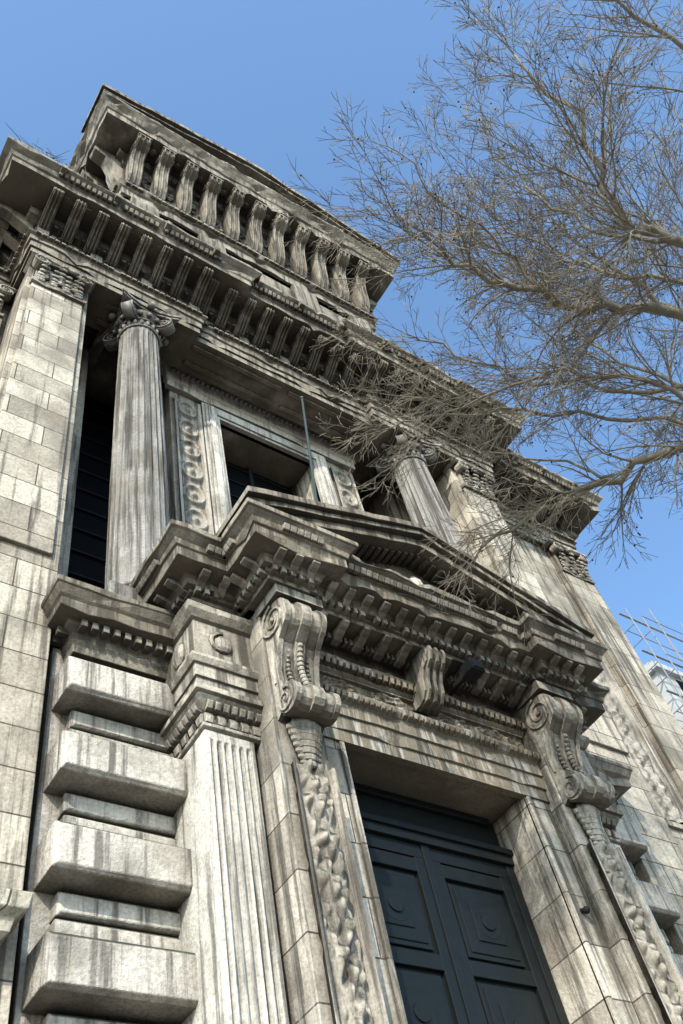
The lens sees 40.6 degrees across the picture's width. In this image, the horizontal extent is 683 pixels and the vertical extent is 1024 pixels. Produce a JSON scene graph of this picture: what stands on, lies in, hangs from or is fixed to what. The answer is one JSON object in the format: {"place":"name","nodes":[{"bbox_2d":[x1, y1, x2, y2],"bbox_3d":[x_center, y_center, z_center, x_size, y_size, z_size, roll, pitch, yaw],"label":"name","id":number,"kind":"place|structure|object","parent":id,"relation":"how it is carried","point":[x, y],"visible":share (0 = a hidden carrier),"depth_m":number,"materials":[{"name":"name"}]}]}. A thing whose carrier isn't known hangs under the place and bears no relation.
{"place":"outdoors","nodes":[
{"label":"outdoors","id":0,"kind":"place"},
{"bbox_2d":[122,184,373,332],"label":"attic wall","id":1,"kind":"structure","parent":0,"point":[309,298],"depth_m":26.09,"materials":[{"name":"grey stone"}]},
{"bbox_2d":[81,132,376,318],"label":"attic modillions","id":2,"kind":"object","parent":1,"relation":"attached to","point":[108,163],"visible":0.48,"depth_m":27.39,"materials":[{"name":"grey stone"}]},
{"bbox_2d":[131,141,373,315],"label":"attic rosettes","id":3,"kind":"object","parent":1,"relation":"attached to","point":[145,182],"visible":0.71,"depth_m":27.68,"materials":[{"name":"grey stone"}]},
{"bbox_2d":[83,313,436,510],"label":"loggia ceiling","id":4,"kind":"structure","parent":0,"point":[101,379],"depth_m":20.94,"materials":[{"name":"grey stone"}]},
{"bbox_2d":[0,0,682,671],"label":"sky","id":5,"kind":"structure","parent":0,"point":[256,79],"materials":[{"name":"blue"}]},
{"bbox_2d":[271,0,682,648],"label":"bare plane tree","id":6,"kind":"object","parent":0,"point":[589,296],"visible":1,"depth_m":11.48,"materials":[{"name":"brown plant"}]},
{"bbox_2d":[618,608,682,728],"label":"scaffolding","id":7,"kind":"object","parent":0,"point":[658,643],"visible":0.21,"depth_m":34.23,"materials":[{"name":"metal"}]},
{"bbox_2d":[644,660,682,727],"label":"walls","id":8,"kind":"structure","parent":0,"point":[674,702],"depth_m":34.21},
{"bbox_2d":[676,680,682,690],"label":"windows","id":9,"kind":"structure","parent":8,"relation":"attached to","point":[680,684],"depth_m":34.74,"materials":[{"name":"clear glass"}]},
{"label":"entrance steps","id":10,"kind":"object","parent":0,"visible":0},
{"bbox_2d":[8,647,669,1023],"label":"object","id":11,"kind":"object","parent":10,"relation":"on","point":[34,924],"visible":0.1,"depth_m":8.70,"materials":[{"name":"grey stone"}]},
{"bbox_2d":[41,574,632,808],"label":"quoin ledge cornice","id":12,"kind":"structure","parent":11,"relation":"attached to","point":[94,624],"depth_m":10.88,"materials":[{"name":"grey stone"}]},
{"bbox_2d":[21,656,682,1023],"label":"rusticated quoins","id":13,"kind":"object","parent":11,"relation":"attached to","point":[113,870],"visible":0.53,"depth_m":8.61,"materials":[{"name":"stone"}]},
{"bbox_2d":[243,610,510,710],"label":"terrace slab","id":14,"kind":"structure","parent":11,"relation":"on","point":[387,664],"depth_m":12.48,"materials":[{"name":"stone"}]},
{"bbox_2d":[95,287,182,601],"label":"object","id":15,"kind":"structure","parent":14,"relation":"on","point":[120,589],"depth_m":18.81,"materials":[{"name":"stone"}]},
{"bbox_2d":[102,300,174,350],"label":"column volutes","id":16,"kind":"object","parent":15,"relation":"on","point":[165,328],"depth_m":18.88,"materials":[{"name":"stone"}]},
{"bbox_2d":[114,309,162,585],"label":"column rings","id":17,"kind":"object","parent":15,"relation":"on","point":[144,317],"depth_m":18.77,"materials":[{"name":"stone"}]},
{"bbox_2d":[105,326,169,586],"bbox_3d":[-3.405,-1.068,15.520,0.922,8.080,0.923,23,-62,-26],"label":"column shaft","id":18,"kind":"object","parent":17,"relation":"attached to","point":[138,516],"visible":0.88,"depth_m":14.60,"materials":[{"name":"stone"}]},
{"bbox_2d":[57,346,411,575],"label":"loggia wall","id":19,"kind":"structure","parent":14,"relation":"on","point":[241,451],"depth_m":20.34,"materials":[{"name":"grey stone"}]},
{"bbox_2d":[67,395,290,588],"bbox_3d":[-1.750,1.350,18.361,8.000,10.400,0.850,23,-62,-26],"label":"window glass","id":20,"kind":"object","parent":19,"relation":"in","point":[80,564],"visible":0.12,"depth_m":18.51,"materials":[{"name":"black glass"}]},
{"bbox_2d":[68,405,295,585],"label":"window bars","id":21,"kind":"object","parent":19,"relation":"attached to","point":[250,475],"depth_m":18.80,"materials":[{"name":"black metal"}]},
{"bbox_2d":[160,360,362,534],"bbox_3d":[-1.101,-0.049,18.265,5.590,8.252,0.575,23,-62,-26],"label":"window surround","id":22,"kind":"object","parent":19,"relation":"attached to","point":[232,411],"visible":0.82,"depth_m":20.45,"materials":[{"name":"stone"}]},
{"bbox_2d":[96,303,434,463],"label":"beam soffit panels","id":23,"kind":"object","parent":19,"relation":"attached to","point":[246,373],"visible":0.72,"depth_m":20.57,"materials":[{"name":"stone"}]},
{"bbox_2d":[174,393,363,534],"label":"guilloche panels","id":24,"kind":"object","parent":19,"relation":"attached to","point":[195,497],"visible":0.48,"depth_m":18.06,"materials":[{"name":"stone"}]},
{"bbox_2d":[366,425,585,751],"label":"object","id":25,"kind":"structure","parent":14,"relation":"on","point":[398,431],"depth_m":22.11,"materials":[{"name":"stone"}]},
{"bbox_2d":[375,433,436,477],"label":"column volutes","id":26,"kind":"object","parent":25,"relation":"on","point":[428,454],"depth_m":21.94,"materials":[{"name":"stone"}]},
{"bbox_2d":[385,441,427,481],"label":"column rings","id":27,"kind":"object","parent":25,"relation":"on","point":[391,449],"depth_m":21.83,"materials":[{"name":"stone"}]},
{"bbox_2d":[394,457,468,553],"bbox_3d":[2.325,1.381,18.573,0.923,8.080,0.921,23,-62,-26],"label":"column shaft","id":28,"kind":"object","parent":27,"relation":"attached to","point":[421,496],"visible":0.24,"depth_m":20.33,"materials":[{"name":"stone"}]},
{"bbox_2d":[165,599,610,806],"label":"portal pilaster entablature","id":29,"kind":"structure","parent":11,"relation":"attached to","point":[194,625],"depth_m":10.86,"materials":[{"name":"stone"}]},
{"bbox_2d":[172,632,231,669],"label":"frieze medallions","id":30,"kind":"object","parent":29,"relation":"attached to","point":[221,644],"visible":0.55,"depth_m":10.85,"materials":[{"name":"stone"}]},
{"bbox_2d":[160,681,623,844],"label":"portal pilaster capitals","id":31,"kind":"object","parent":11,"relation":"attached to","point":[202,706],"visible":0.42,"depth_m":10.12,"materials":[{"name":"stone"}]},
{"bbox_2d":[0,266,682,1023],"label":"pier walls","id":32,"kind":"structure","parent":10,"relation":"on","point":[28,578],"depth_m":10.92,"materials":[{"name":"beige stone"}]},
{"bbox_2d":[0,887,32,944],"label":"pier pedestal mouldings","id":33,"kind":"object","parent":32,"relation":"attached to","point":[14,905],"visible":1,"depth_m":7.52,"materials":[{"name":"beige stone"}]},
{"bbox_2d":[0,250,595,584],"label":"pilaster capitals","id":34,"kind":"object","parent":32,"relation":"attached to","point":[65,281],"visible":0.7,"depth_m":18.41,"materials":[{"name":"stone"}]},
{"bbox_2d":[0,282,628,754],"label":"pier pilaster shafts","id":35,"kind":"object","parent":32,"relation":"attached to","point":[34,412],"visible":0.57,"depth_m":14.34,"materials":[{"name":"beige stone"}]},
{"bbox_2d":[0,303,682,852],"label":"wing walls","id":36,"kind":"structure","parent":10,"relation":"on","point":[580,601],"depth_m":21.62,"materials":[{"name":"stone"}]},
{"bbox_2d":[68,83,399,332],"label":"attic pediment","id":37,"kind":"structure","parent":36,"relation":"on","point":[116,122],"depth_m":27.67,"materials":[{"name":"grey stone"}]},
{"bbox_2d":[0,136,602,550],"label":"entablature","id":38,"kind":"structure","parent":36,"relation":"on","point":[30,178],"depth_m":20.48,"materials":[{"name":"stone"}]},
{"bbox_2d":[7,125,86,177],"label":"cornice weeds","id":39,"kind":"object","parent":38,"relation":"on","point":[53,157],"visible":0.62,"depth_m":19.42,"materials":[{"name":"brown plant"}]},
{"bbox_2d":[0,164,578,541],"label":"cornice modillions","id":40,"kind":"object","parent":38,"relation":"on","point":[205,287],"visible":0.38,"depth_m":20.99,"materials":[{"name":"stone"}]},
{"bbox_2d":[51,236,556,530],"bbox_3d":[-1.548,-3.208,21.619,19.778,0.522,1.168,23,-62,-26],"label":"frieze carving","id":41,"kind":"object","parent":38,"relation":"attached to","point":[303,369],"visible":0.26,"depth_m":21.32,"materials":[{"name":"stone"}]},
{"bbox_2d":[291,662,682,1023],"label":"fruit drop panels","id":42,"kind":"object","parent":36,"relation":"attached to","point":[355,993],"visible":0.88,"depth_m":9.27,"materials":[{"name":"stone"}]},
{"bbox_2d":[173,725,682,1023],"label":"portal fluted pilasters","id":43,"kind":"object","parent":10,"relation":"on","point":[228,936],"visible":0.56,"depth_m":8.54,"materials":[{"name":"stone"}]},
{"bbox_2d":[250,613,664,1023],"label":"console piers","id":44,"kind":"structure","parent":10,"relation":"on","point":[304,977],"depth_m":9.57,"materials":[{"name":"stone"}]},
{"bbox_2d":[255,583,340,769],"bbox_3d":[-0.427,1.850,10.545,0.680,2.456,0.590,23,-62,-26],"label":"scroll console","id":45,"kind":"object","parent":44,"relation":"attached to","point":[293,629],"visible":1,"depth_m":10.69,"materials":[{"name":"stone"}]},
{"bbox_2d":[129,497,609,734],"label":"portal cornice","id":46,"kind":"structure","parent":44,"relation":"on","point":[253,529],"depth_m":11.87,"materials":[{"name":"grey stone"}]},
{"bbox_2d":[300,396,317,500],"bbox_3d":[-0.566,-0.549,14.682,0.656,4.964,0.140,-13,-53,-3],"label":"flagpole","id":47,"kind":"object","parent":46,"relation":"on","point":[310,457],"visible":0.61,"depth_m":15.17,"materials":[{"name":"metal"}]},
{"bbox_2d":[135,522,587,733],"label":"portal modillions","id":48,"kind":"object","parent":46,"relation":"attached to","point":[399,661],"visible":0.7,"depth_m":12.17,"materials":[{"name":"grey stone"}]},
{"bbox_2d":[372,565,422,584],"bbox_3d":[1.070,1.116,13.254,4.027,0.542,0.228,23,-62,-26],"label":"tympanum foliage","id":49,"kind":"object","parent":46,"relation":"attached to","point":[416,580],"depth_m":13.26,"materials":[{"name":"stone"}]},
{"bbox_2d":[215,486,594,638],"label":"portal pediment","id":50,"kind":"structure","parent":46,"relation":"on","point":[388,542],"depth_m":13.59,"materials":[{"name":"grey stone"}]},
{"bbox_2d":[403,645,445,716],"bbox_3d":[1.188,2.234,12.251,0.340,0.758,0.570,23,-62,-26],"label":"keystone","id":51,"kind":"object","parent":46,"relation":"attached to","point":[423,672],"visible":0.98,"depth_m":12.20,"materials":[{"name":"stone"}]},
{"bbox_2d":[516,611,525,620],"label":"pediment end blocks","id":52,"kind":"structure","parent":46,"relation":"on","point":[522,614],"depth_m":13.87,"materials":[{"name":"stone"}]},
{"bbox_2d":[324,738,639,1023],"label":"door jambs","id":53,"kind":"structure","parent":44,"relation":"attached to","point":[590,986],"depth_m":10.51,"materials":[{"name":"beige stone"}]},
{"bbox_2d":[319,649,540,762],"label":"lintel carved bands","id":54,"kind":"object","parent":53,"relation":"attached to","point":[442,716],"visible":0.77,"depth_m":12.03,"materials":[{"name":"stone"}]},
{"bbox_2d":[448,658,485,695],"bbox_3d":[1.662,2.293,12.611,0.240,0.180,0.690,23,-62,-26],"label":"floodlight","id":55,"kind":"object","parent":54,"relation":"attached to","point":[471,669],"visible":0.91,"depth_m":12.46,"materials":[{"name":"metal"}]},
{"bbox_2d":[319,645,549,823],"bbox_3d":[0.890,2.933,12.136,3.700,1.650,0.984,23,-62,-26],"label":"door lintel","id":56,"kind":"structure","parent":53,"relation":"on","point":[396,754],"depth_m":11.63,"materials":[{"name":"grey stone"}]},
{"bbox_2d":[353,782,569,1023],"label":"double doors","id":57,"kind":"structure","parent":53,"relation":"attached to","point":[465,944],"depth_m":10.51,"materials":[{"name":"paint"}]},
{"bbox_2d":[580,906,589,913],"bbox_3d":[2.842,4.650,10.778,0.090,0.102,0.125,23,-62,-26],"label":"security camera","id":58,"kind":"object","parent":53,"relation":"attached to","point":[585,909],"visible":1,"depth_m":10.74,"materials":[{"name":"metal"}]},
{"bbox_2d":[516,680,614,849],"bbox_3d":[3.157,3.382,12.455,0.680,2.456,0.590,23,-62,-26],"label":"scroll console","id":59,"kind":"object","parent":44,"relation":"attached to","point":[554,719],"visible":0.98,"depth_m":12.61,"materials":[{"name":"stone"}]}
]}

